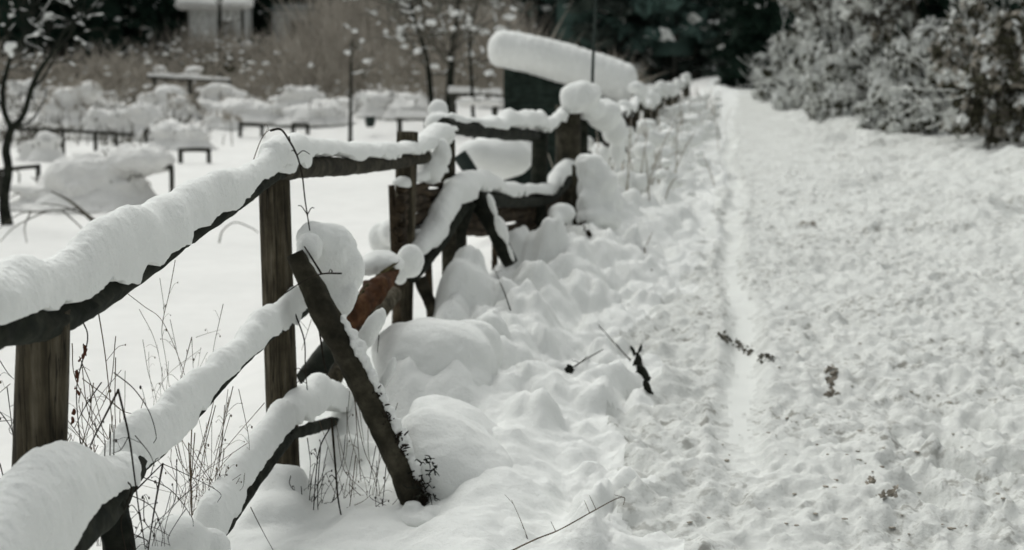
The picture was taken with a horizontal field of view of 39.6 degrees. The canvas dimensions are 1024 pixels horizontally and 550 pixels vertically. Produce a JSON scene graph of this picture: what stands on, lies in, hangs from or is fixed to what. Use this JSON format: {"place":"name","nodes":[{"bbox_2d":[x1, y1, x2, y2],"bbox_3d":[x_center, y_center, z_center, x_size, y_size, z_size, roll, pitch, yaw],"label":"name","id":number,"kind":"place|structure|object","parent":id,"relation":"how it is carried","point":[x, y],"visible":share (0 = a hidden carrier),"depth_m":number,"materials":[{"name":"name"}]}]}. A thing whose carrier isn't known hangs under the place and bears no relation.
{"place":"outdoors","nodes":[
{"label":"outdoors","id":0,"kind":"place"},
{"bbox_2d":[0,57,710,549],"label":"garden ground","id":1,"kind":"structure","parent":0,"point":[212,275],"depth_m":12.41,"materials":[{"name":"snow"}]},
{"bbox_2d":[0,164,40,186],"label":"wooden trestle","id":2,"kind":"object","parent":1,"relation":"on","point":[37,167],"visible":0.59,"depth_m":21.83,"materials":[{"name":"brown wood"}]},
{"bbox_2d":[7,97,39,111],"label":"snow hummock","id":3,"kind":"object","parent":1,"relation":"on","point":[31,107],"visible":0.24,"depth_m":42.28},
{"bbox_2d":[6,77,41,104],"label":"snowy shrub","id":4,"kind":"object","parent":1,"relation":"on","point":[14,85],"visible":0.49,"depth_m":43.67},
{"bbox_2d":[0,0,70,72],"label":"conifer","id":5,"kind":"object","parent":1,"relation":"on","point":[15,31],"visible":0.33,"depth_m":52.33,"materials":[{"name":"plant"}]},
{"bbox_2d":[14,129,64,161],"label":"snowy shrub","id":6,"kind":"object","parent":1,"relation":"on","point":[43,146],"visible":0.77,"depth_m":29.83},
{"bbox_2d":[0,191,94,242],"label":"fallen branch","id":7,"kind":"object","parent":1,"relation":"on","point":[85,214],"visible":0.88,"depth_m":13.66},
{"bbox_2d":[35,0,73,52],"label":"conifer","id":8,"kind":"object","parent":1,"relation":"on","point":[53,8],"visible":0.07,"depth_m":54.00,"materials":[{"name":"green plant"}]},
{"bbox_2d":[0,0,118,224],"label":"fruit tree","id":9,"kind":"object","parent":1,"relation":"on","point":[10,47],"visible":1,"depth_m":18.20,"materials":[{"name":"black plant"}]},
{"bbox_2d":[38,78,103,127],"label":"snowy shrub","id":10,"kind":"object","parent":1,"relation":"on","point":[70,98],"visible":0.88,"depth_m":39.08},
{"bbox_2d":[15,127,147,154],"bbox_3d":[-9.355,-2.826,30.925,2.897,0.796,0.098,0,9,0],"label":"wooden trestle","id":11,"kind":"object","parent":1,"relation":"on","point":[95,137],"visible":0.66,"depth_m":30.86,"materials":[{"name":"brown wood"}]},
{"bbox_2d":[9,142,169,213],"bbox_3d":[-6.354,-1.305,21.030,2.746,1.346,2.374,0,9,0],"label":"snowy shrub","id":12,"kind":"object","parent":1,"relation":"on","point":[104,178],"visible":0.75,"depth_m":20.34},
{"bbox_2d":[46,0,155,65],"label":"conifer","id":13,"kind":"object","parent":1,"relation":"on","point":[114,10],"visible":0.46,"depth_m":53.28,"materials":[{"name":"green plant"}]},
{"bbox_2d":[100,94,130,109],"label":"snow hummock","id":14,"kind":"object","parent":1,"relation":"on","point":[122,104],"visible":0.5,"depth_m":41.47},
{"bbox_2d":[75,98,165,140],"bbox_3d":[-10.136,-3.923,37.245,2.699,1.391,1.375,0,9,0],"label":"snowy shrub","id":15,"kind":"object","parent":1,"relation":"on","point":[142,115],"visible":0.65,"depth_m":36.96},
{"bbox_2d":[0,80,258,147],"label":"garden weeds","id":16,"kind":"object","parent":1,"relation":"on","point":[34,124],"visible":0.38,"depth_m":37.68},
{"bbox_2d":[122,0,188,57],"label":"conifer","id":17,"kind":"object","parent":1,"relation":"on","point":[155,11],"visible":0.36,"depth_m":55.42,"materials":[{"name":"green plant"}]},
{"bbox_2d":[139,164,173,191],"bbox_3d":[-5.261,-1.268,20.957,0.589,0.722,0.080,0,9,0],"label":"wooden trestle","id":18,"kind":"object","parent":1,"relation":"on","point":[171,175],"visible":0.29,"depth_m":20.90,"materials":[{"name":"brown wood"}]},
{"bbox_2d":[143,151,175,176],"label":"snowy shrub","id":19,"kind":"object","parent":1,"relation":"on","point":[172,158],"visible":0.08,"depth_m":21.19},
{"bbox_2d":[134,83,187,112],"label":"snowy shrub","id":20,"kind":"object","parent":1,"relation":"on","point":[156,94],"visible":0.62,"depth_m":41.99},
{"bbox_2d":[161,0,185,37],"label":"conifer","id":21,"kind":"object","parent":1,"relation":"on","point":[173,16],"visible":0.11,"depth_m":61.35,"materials":[{"name":"green plant"}]},
{"bbox_2d":[128,260,222,401],"bbox_3d":[-1.058,0.208,4.530,0.265,0.531,0.308,0,9,0],"label":"dry weed","id":22,"kind":"object","parent":1,"relation":"on","point":[181,376],"visible":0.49,"depth_m":4.49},
{"bbox_2d":[142,112,218,150],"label":"snowy shrub","id":23,"kind":"object","parent":1,"relation":"on","point":[170,134],"visible":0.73,"depth_m":33.34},
{"bbox_2d":[166,91,200,120],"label":"snowy shrub","id":24,"kind":"object","parent":1,"relation":"on","point":[189,101],"visible":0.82,"depth_m":40.39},
{"bbox_2d":[146,73,230,95],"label":"wooden trestle","id":25,"kind":"object","parent":1,"relation":"on","point":[190,78],"visible":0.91,"depth_m":43.53,"materials":[{"name":"brown wood"}]},
{"bbox_2d":[185,64,204,74],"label":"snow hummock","id":26,"kind":"object","parent":25,"relation":"on","point":[191,69],"visible":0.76,"depth_m":45.32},
{"bbox_2d":[178,147,210,162],"bbox_3d":[-6.465,-2.389,28.969,0.678,0.418,0.104,0,9,0],"label":"wooden trestle","id":27,"kind":"object","parent":1,"relation":"on","point":[193,149],"visible":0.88,"depth_m":28.92,"materials":[{"name":"brown wood"}]},
{"bbox_2d":[175,0,253,48],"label":"hut","id":28,"kind":"object","parent":1,"relation":"on","point":[205,12],"visible":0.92,"depth_m":60.03,"materials":[{"name":"grey wood"}]},
{"bbox_2d":[222,20,233,41],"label":"door","id":29,"kind":"structure","parent":28,"relation":"in","point":[230,24],"depth_m":60.05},
{"bbox_2d":[198,96,238,117],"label":"snow hummock","id":30,"kind":"object","parent":1,"relation":"on","point":[208,105],"visible":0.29,"depth_m":40.69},
{"bbox_2d":[200,108,243,129],"bbox_3d":[-8.059,-4.303,39.417,1.378,0.696,1.207,0,9,0],"label":"snow hummock","id":31,"kind":"object","parent":1,"relation":"on","point":[221,121],"visible":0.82,"depth_m":39.08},
{"bbox_2d":[195,83,250,102],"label":"snowy shrub","id":32,"kind":"object","parent":1,"relation":"on","point":[211,91],"visible":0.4,"depth_m":42.81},
{"bbox_2d":[215,0,243,50],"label":"bare tree","id":33,"kind":"object","parent":1,"relation":"on","point":[219,21],"visible":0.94,"depth_m":56.10,"materials":[{"name":"brown plant"}]},
{"bbox_2d":[202,97,281,124],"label":"snowy shrub","id":34,"kind":"object","parent":1,"relation":"on","point":[254,110],"visible":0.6,"depth_m":39.74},
{"bbox_2d":[238,122,263,136],"bbox_3d":[-6.920,-3.798,37.714,0.705,0.522,0.115,0,9,0],"label":"wooden trestle","id":35,"kind":"object","parent":1,"relation":"on","point":[260,125],"visible":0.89,"depth_m":37.65,"materials":[{"name":"brown wood"}]},
{"bbox_2d":[252,0,297,43],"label":"conifer","id":36,"kind":"object","parent":1,"relation":"on","point":[260,17],"visible":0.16,"depth_m":63.45,"materials":[{"name":"green plant"}]},
{"bbox_2d":[269,4,315,42],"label":"hut","id":37,"kind":"object","parent":1,"relation":"on","point":[273,10],"visible":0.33,"depth_m":61.06,"materials":[{"name":"brown wood"}]},
{"bbox_2d":[265,80,327,111],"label":"snowy shrub","id":38,"kind":"object","parent":1,"relation":"on","point":[291,95],"visible":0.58,"depth_m":41.96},
{"bbox_2d":[291,122,309,133],"bbox_3d":[-5.685,-3.858,38.211,0.516,0.490,0.122,0,9,0],"label":"wooden trestle","id":39,"kind":"object","parent":1,"relation":"on","point":[294,124],"visible":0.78,"depth_m":38.15,"materials":[{"name":"brown wood"}]},
{"bbox_2d":[269,95,356,127],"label":"snowy shrub","id":40,"kind":"object","parent":1,"relation":"on","point":[331,114],"visible":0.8,"depth_m":39.56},
{"bbox_2d":[309,94,342,105],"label":"snow hummock","id":41,"kind":"object","parent":1,"relation":"on","point":[315,101],"visible":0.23,"depth_m":41.60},
{"bbox_2d":[283,0,370,33],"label":"conifer","id":42,"kind":"object","parent":1,"relation":"on","point":[301,1],"depth_m":64.58,"materials":[{"name":"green plant"}]},
{"bbox_2d":[0,0,671,102],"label":"brush","id":43,"kind":"object","parent":1,"relation":"on","point":[316,54],"visible":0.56,"depth_m":46.34,"materials":[{"name":"brown plant"}]},
{"bbox_2d":[327,91,348,110],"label":"snow hummock","id":44,"kind":"object","parent":1,"relation":"on","point":[344,101],"visible":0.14,"depth_m":41.68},
{"bbox_2d":[343,20,378,141],"bbox_3d":[-3.820,-4.747,35.428,0.857,3.178,0.877,8,12,42],"label":"sapling","id":45,"kind":"object","parent":1,"relation":"on","point":[363,95],"visible":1,"depth_m":35.59,"materials":[{"name":"brown plant"}]},
{"bbox_2d":[365,114,374,126],"bbox_3d":[-3.770,-4.101,37.813,0.281,0.334,0.281,0,9,0],"label":"flower pot","id":46,"kind":"object","parent":1,"relation":"on","point":[370,120],"visible":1,"depth_m":37.72,"materials":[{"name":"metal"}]},
{"bbox_2d":[346,87,399,118],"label":"snowy shrub","id":47,"kind":"object","parent":1,"relation":"on","point":[375,104],"visible":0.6,"depth_m":40.96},
{"bbox_2d":[321,0,478,104],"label":"orchard tree","id":48,"kind":"object","parent":1,"relation":"on","point":[400,36],"visible":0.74,"depth_m":39.46,"materials":[{"name":"brown plant"}]},
{"bbox_2d":[381,98,428,119],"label":"snowy shrub","id":49,"kind":"object","parent":1,"relation":"on","point":[399,104],"visible":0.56,"depth_m":40.64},
{"bbox_2d":[396,111,429,151],"bbox_3d":[-2.081,-2.885,29.906,0.710,1.128,0.209,0,9,0],"label":"wooden trestle","id":50,"kind":"object","parent":1,"relation":"on","point":[401,116],"visible":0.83,"depth_m":29.79,"materials":[{"name":"brown wood"}]},
{"bbox_2d":[398,87,428,106],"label":"snow hummock","id":51,"kind":"object","parent":1,"relation":"on","point":[408,96],"visible":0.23,"depth_m":42.48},
{"bbox_2d":[408,86,439,102],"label":"snow hummock","id":52,"kind":"object","parent":1,"relation":"on","point":[425,95],"visible":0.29,"depth_m":43.78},
{"bbox_2d":[358,0,531,113],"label":"orchard tree","id":53,"kind":"object","parent":1,"relation":"on","point":[453,44],"visible":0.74,"depth_m":39.33,"materials":[{"name":"brown plant"}]},
{"bbox_2d":[408,0,535,139],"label":"orchard tree","id":54,"kind":"object","parent":1,"relation":"on","point":[469,25],"visible":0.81,"depth_m":33.63,"materials":[{"name":"brown plant"}]},
{"bbox_2d":[447,86,502,115],"bbox_3d":[-0.976,-4.331,37.779,1.468,1.379,0.240,0,9,0],"label":"wooden trestle","id":55,"kind":"object","parent":1,"relation":"on","point":[453,92],"visible":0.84,"depth_m":37.64,"materials":[{"name":"brown wood"}]},
{"bbox_2d":[455,89,503,106],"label":"snowy shrub","id":56,"kind":"object","parent":1,"relation":"on","point":[467,101],"visible":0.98,"depth_m":33.59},
{"bbox_2d":[459,137,531,179],"bbox_3d":[-0.117,-1.102,12.989,0.728,0.461,0.743,0,9,0],"label":"snow mound","id":57,"kind":"object","parent":1,"relation":"on","point":[503,159],"visible":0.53,"depth_m":12.71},
{"bbox_2d":[488,30,637,183],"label":"shed","id":58,"kind":"structure","parent":1,"relation":"on","point":[540,73],"depth_m":21.45,"materials":[{"name":"metal"}]},
{"bbox_2d":[190,76,741,549],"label":"snow bank","id":59,"kind":"structure","parent":0,"point":[568,286],"depth_m":5.74,"materials":[{"name":"snow"}]},
{"bbox_2d":[0,361,13,474],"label":"dry weed","id":60,"kind":"object","parent":59,"relation":"on","point":[9,407],"visible":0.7,"depth_m":3.38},
{"bbox_2d":[9,314,196,549],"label":"dry weed","id":61,"kind":"object","parent":59,"relation":"on","point":[76,376],"visible":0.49,"depth_m":3.21,"materials":[{"name":"brown plant"}]},
{"bbox_2d":[134,514,230,549],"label":"snow mound","id":62,"kind":"object","parent":59,"relation":"on","point":[185,534],"visible":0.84,"depth_m":3.65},
{"bbox_2d":[142,386,263,515],"bbox_3d":[-0.935,0.516,4.131,0.374,0.379,0.422,0,9,0],"label":"dry weed","id":63,"kind":"object","parent":59,"relation":"on","point":[190,473],"visible":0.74,"depth_m":4.13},
{"bbox_2d":[0,122,457,549],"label":"log fence","id":64,"kind":"object","parent":59,"relation":"on","point":[59,490],"visible":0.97,"depth_m":3.50,"materials":[{"name":"brown wood"}]},
{"bbox_2d":[253,124,313,230],"bbox_3d":[-0.779,-0.328,4.774,0.224,0.358,0.034,1,9,8],"label":"bramble","id":65,"kind":"object","parent":64,"relation":"on","point":[291,144],"visible":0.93,"depth_m":4.76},
{"bbox_2d":[284,246,341,293],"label":"twig","id":66,"kind":"object","parent":64,"relation":"on","point":[319,270],"visible":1,"depth_m":4.68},
{"bbox_2d":[297,244,423,383],"bbox_3d":[-0.633,0.157,6.062,0.231,0.483,0.964,3,9,17],"label":"broken log","id":67,"kind":"object","parent":64,"relation":"on","point":[387,268],"visible":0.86,"depth_m":6.03,"materials":[{"name":"brown wood"}]},
{"bbox_2d":[250,314,423,549],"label":"weed","id":68,"kind":"object","parent":59,"relation":"on","point":[336,472],"visible":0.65,"depth_m":4.84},
{"bbox_2d":[327,287,401,382],"bbox_3d":[-0.668,0.284,6.553,0.108,0.352,0.770,3,9,19],"label":"grey log","id":69,"kind":"object","parent":59,"relation":"on","point":[392,299],"visible":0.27,"depth_m":6.68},
{"bbox_2d":[415,276,434,316],"bbox_3d":[-0.431,0.132,7.404,0.159,0.255,0.071,0,9,0],"label":"short stake","id":70,"kind":"object","parent":59,"relation":"on","point":[423,287],"visible":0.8,"depth_m":7.37,"materials":[{"name":"brown wood"}]},
{"bbox_2d":[371,317,503,385],"bbox_3d":[-0.320,0.413,6.044,0.568,0.466,0.572,0,9,0],"label":"snow mound","id":71,"kind":"object","parent":59,"relation":"on","point":[430,346],"visible":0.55,"depth_m":5.87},
{"bbox_2d":[401,394,513,500],"bbox_3d":[-0.253,0.743,4.900,0.908,0.534,1.046,-4,10,-25],"label":"snow mound","id":72,"kind":"object","parent":59,"relation":"on","point":[456,440],"visible":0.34,"depth_m":4.85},
{"bbox_2d":[286,221,440,526],"bbox_3d":[-0.471,0.402,4.850,0.718,1.142,0.368,6,10,34],"label":"leaning pole","id":73,"kind":"object","parent":72,"relation":"on","point":[330,300],"visible":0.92,"depth_m":4.74,"materials":[{"name":"brown wood"}]},
{"bbox_2d":[388,164,560,323],"bbox_3d":[-0.118,-0.380,9.464,0.138,1.010,4.856,2,9,11],"label":"wattle hurdle","id":74,"kind":"object","parent":59,"relation":"on","point":[426,196],"visible":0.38,"depth_m":7.53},
{"bbox_2d":[369,219,420,250],"bbox_3d":[-0.570,-0.208,7.638,0.255,0.248,0.518,-7,11,-37],"label":"snow mound","id":75,"kind":"object","parent":74,"relation":"on","point":[379,235],"visible":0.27,"depth_m":7.67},
{"bbox_2d":[476,312,510,339],"bbox_3d":[-0.121,0.329,6.393,0.198,0.302,0.346,2,9,14],"label":"snow mound","id":76,"kind":"object","parent":59,"relation":"on","point":[498,323],"visible":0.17,"depth_m":6.41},
{"bbox_2d":[407,80,627,282],"bbox_3d":[0.073,-0.572,10.004,0.754,1.528,5.863,2,9,12],"label":"crooked fence","id":77,"kind":"object","parent":59,"relation":"on","point":[467,191],"visible":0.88,"depth_m":9.28,"materials":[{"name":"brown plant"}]},
{"bbox_2d":[548,203,575,223],"bbox_3d":[0.342,-0.429,10.220,0.199,0.168,0.280,5,10,30],"label":"snow mound","id":78,"kind":"object","parent":59,"relation":"on","point":[566,212],"visible":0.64,"depth_m":10.17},
{"bbox_2d":[512,495,624,549],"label":"twig","id":79,"kind":"object","parent":59,"relation":"on","point":[570,523],"visible":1,"depth_m":4.31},
{"bbox_2d":[591,0,596,82],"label":"thin pole","id":80,"kind":"object","parent":59,"relation":"on","point":[593,42],"visible":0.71,"depth_m":12.43,"materials":[{"name":"metal"}]},
{"bbox_2d":[571,154,623,229],"bbox_3d":[0.654,-0.610,10.794,0.396,0.621,0.493,0,9,0],"label":"snow mound","id":81,"kind":"object","parent":59,"relation":"on","point":[597,198],"visible":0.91,"depth_m":10.70,"materials":[{"name":"snow"}]},
{"bbox_2d":[598,109,638,172],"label":"snowy shrub","id":82,"kind":"object","parent":59,"relation":"on","point":[603,151],"visible":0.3,"depth_m":13.39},
{"bbox_2d":[548,85,732,200],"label":"dry grass","id":83,"kind":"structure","parent":59,"relation":"on","point":[656,157],"depth_m":15.19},
{"bbox_2d":[588,94,722,196],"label":"snow tufts","id":84,"kind":"object","parent":83,"relation":"on","point":[706,130],"visible":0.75,"depth_m":16.98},
{"bbox_2d":[630,343,653,394],"bbox_3d":[0.615,0.449,6.778,0.085,0.170,1.084,0,9,1],"label":"bark piece","id":85,"kind":"object","parent":59,"relation":"on","point":[642,371],"visible":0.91,"depth_m":6.56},
{"bbox_2d":[611,73,691,168],"bbox_3d":[3.027,-3.275,27.815,0.414,1.277,24.049,1,9,9],"label":"field fence","id":86,"kind":"object","parent":59,"relation":"on","point":[648,99],"visible":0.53,"depth_m":21.26,"materials":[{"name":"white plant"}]},
{"bbox_2d":[605,87,1023,549],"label":"path","id":87,"kind":"structure","parent":0,"point":[919,338],"depth_m":6.51,"materials":[{"name":"snow"}]},
{"bbox_2d":[719,131,767,477],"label":"sled track","id":88,"kind":"structure","parent":87,"relation":"on","point":[740,390],"depth_m":8.02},
{"bbox_2d":[716,330,753,355],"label":"twig","id":89,"kind":"object","parent":88,"relation":"on","point":[725,338],"visible":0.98,"depth_m":7.50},
{"bbox_2d":[823,364,840,396],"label":"dead leaves","id":90,"kind":"object","parent":87,"relation":"on","point":[828,379],"visible":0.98,"depth_m":6.67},
{"bbox_2d":[687,178,1018,539],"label":"leaf litter","id":91,"kind":"object","parent":87,"relation":"on","point":[826,486],"visible":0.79,"depth_m":5.33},
{"bbox_2d":[878,485,898,499],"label":"dead leaves","id":92,"kind":"object","parent":87,"relation":"on","point":[891,492],"visible":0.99,"depth_m":4.79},
{"bbox_2d":[754,87,1023,231],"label":"verge","id":93,"kind":"structure","parent":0,"point":[842,162],"depth_m":18.38,"materials":[{"name":"snow"}]},
{"bbox_2d":[297,0,826,82],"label":"forest","id":94,"kind":"object","parent":93,"relation":"on","point":[664,36],"visible":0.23,"depth_m":78.33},
{"bbox_2d":[695,0,738,78],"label":"conifer","id":95,"kind":"object","parent":93,"relation":"on","point":[711,67],"visible":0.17,"depth_m":76.32,"materials":[{"name":"green plant"}]},
{"bbox_2d":[708,0,806,88],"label":"conifer","id":96,"kind":"object","parent":93,"relation":"on","point":[754,26],"visible":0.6,"depth_m":60.11,"materials":[{"name":"green plant"}]},
{"bbox_2d":[746,40,790,88],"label":"frosted bush","id":97,"kind":"object","parent":93,"relation":"on","point":[760,58],"visible":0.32,"depth_m":59.13,"materials":[{"name":"grey plant"}]},
{"bbox_2d":[747,30,802,100],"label":"frosted bush","id":98,"kind":"object","parent":93,"relation":"on","point":[763,90],"visible":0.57,"depth_m":49.12,"materials":[{"name":"grey plant"}]},
{"bbox_2d":[737,30,841,109],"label":"frosted bush","id":99,"kind":"object","parent":93,"relation":"on","point":[781,99],"visible":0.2,"depth_m":41.51,"materials":[{"name":"grey plant"}]},
{"bbox_2d":[780,4,831,100],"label":"frosted bush","id":100,"kind":"object","parent":93,"relation":"on","point":[796,62],"visible":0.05,"depth_m":46.97,"materials":[{"name":"grey plant"}]},
{"bbox_2d":[772,0,862,66],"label":"frosted tree","id":101,"kind":"object","parent":93,"relation":"on","point":[812,7],"visible":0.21,"depth_m":41.26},
{"bbox_2d":[803,30,849,103],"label":"conifer","id":102,"kind":"object","parent":93,"relation":"on","point":[828,32],"visible":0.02,"depth_m":43.27,"materials":[{"name":"green plant"}]},
{"bbox_2d":[801,31,893,122],"bbox_3d":[8.035,-4.686,33.755,2.366,2.410,2.559,0,9,0],"label":"frosted bush","id":103,"kind":"object","parent":93,"relation":"on","point":[842,95],"visible":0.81,"depth_m":33.33,"materials":[{"name":"grey plant"}]},
{"bbox_2d":[796,0,898,92],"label":"frosted bush","id":104,"kind":"object","parent":93,"relation":"on","point":[813,56],"visible":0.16,"depth_m":39.65,"materials":[{"name":"grey plant"}]},
{"bbox_2d":[835,16,896,111],"bbox_3d":[10.685,-8.468,35.205,4.784,9.592,4.546,0,9,0],"label":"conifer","id":105,"kind":"object","parent":93,"relation":"on","point":[874,59],"depth_m":35.93,"materials":[{"name":"green plant"}]},
{"bbox_2d":[837,0,937,71],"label":"frosted tree","id":106,"kind":"object","parent":93,"relation":"on","point":[882,13],"visible":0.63,"depth_m":29.30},
{"bbox_2d":[852,56,931,129],"bbox_3d":[8.167,-3.877,29.903,1.954,1.877,3.291,0,9,0],"label":"frosted bush","id":107,"kind":"object","parent":93,"relation":"on","point":[870,117],"visible":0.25,"depth_m":29.71,"materials":[{"name":"grey plant"}]},
{"bbox_2d":[857,0,937,91],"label":"frosted bush","id":108,"kind":"object","parent":93,"relation":"on","point":[876,34],"depth_m":32.95,"materials":[{"name":"grey plant"}]},
{"bbox_2d":[849,15,995,133],"bbox_3d":[7.831,-3.774,26.716,2.721,2.551,2.503,0,9,0],"label":"frosted bush","id":109,"kind":"object","parent":93,"relation":"on","point":[922,39],"visible":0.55,"depth_m":26.50,"materials":[{"name":"grey plant"}]},
{"bbox_2d":[882,0,989,118],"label":"snow","id":110,"kind":"structure","parent":93,"relation":"on","point":[938,8],"depth_m":29.08,"materials":[{"name":"snow"}]},
{"bbox_2d":[873,0,1023,133],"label":"frosted bush","id":111,"kind":"object","parent":93,"relation":"on","point":[1015,5],"visible":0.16,"depth_m":23.12,"materials":[{"name":"grey plant"}]},
{"bbox_2d":[895,0,1016,139],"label":"frosted bush","id":112,"kind":"object","parent":93,"relation":"on","point":[944,71],"visible":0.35,"depth_m":23.57,"materials":[{"name":"grey plant"}]},
{"bbox_2d":[919,0,1023,132],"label":"frosted bush","id":113,"kind":"object","parent":93,"relation":"on","point":[998,5],"visible":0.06,"depth_m":26.02,"materials":[{"name":"grey plant"}]},
{"bbox_2d":[954,0,1023,149],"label":"frosted bush","id":114,"kind":"object","parent":93,"relation":"on","point":[992,67],"visible":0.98,"depth_m":20.63,"materials":[{"name":"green plant"}]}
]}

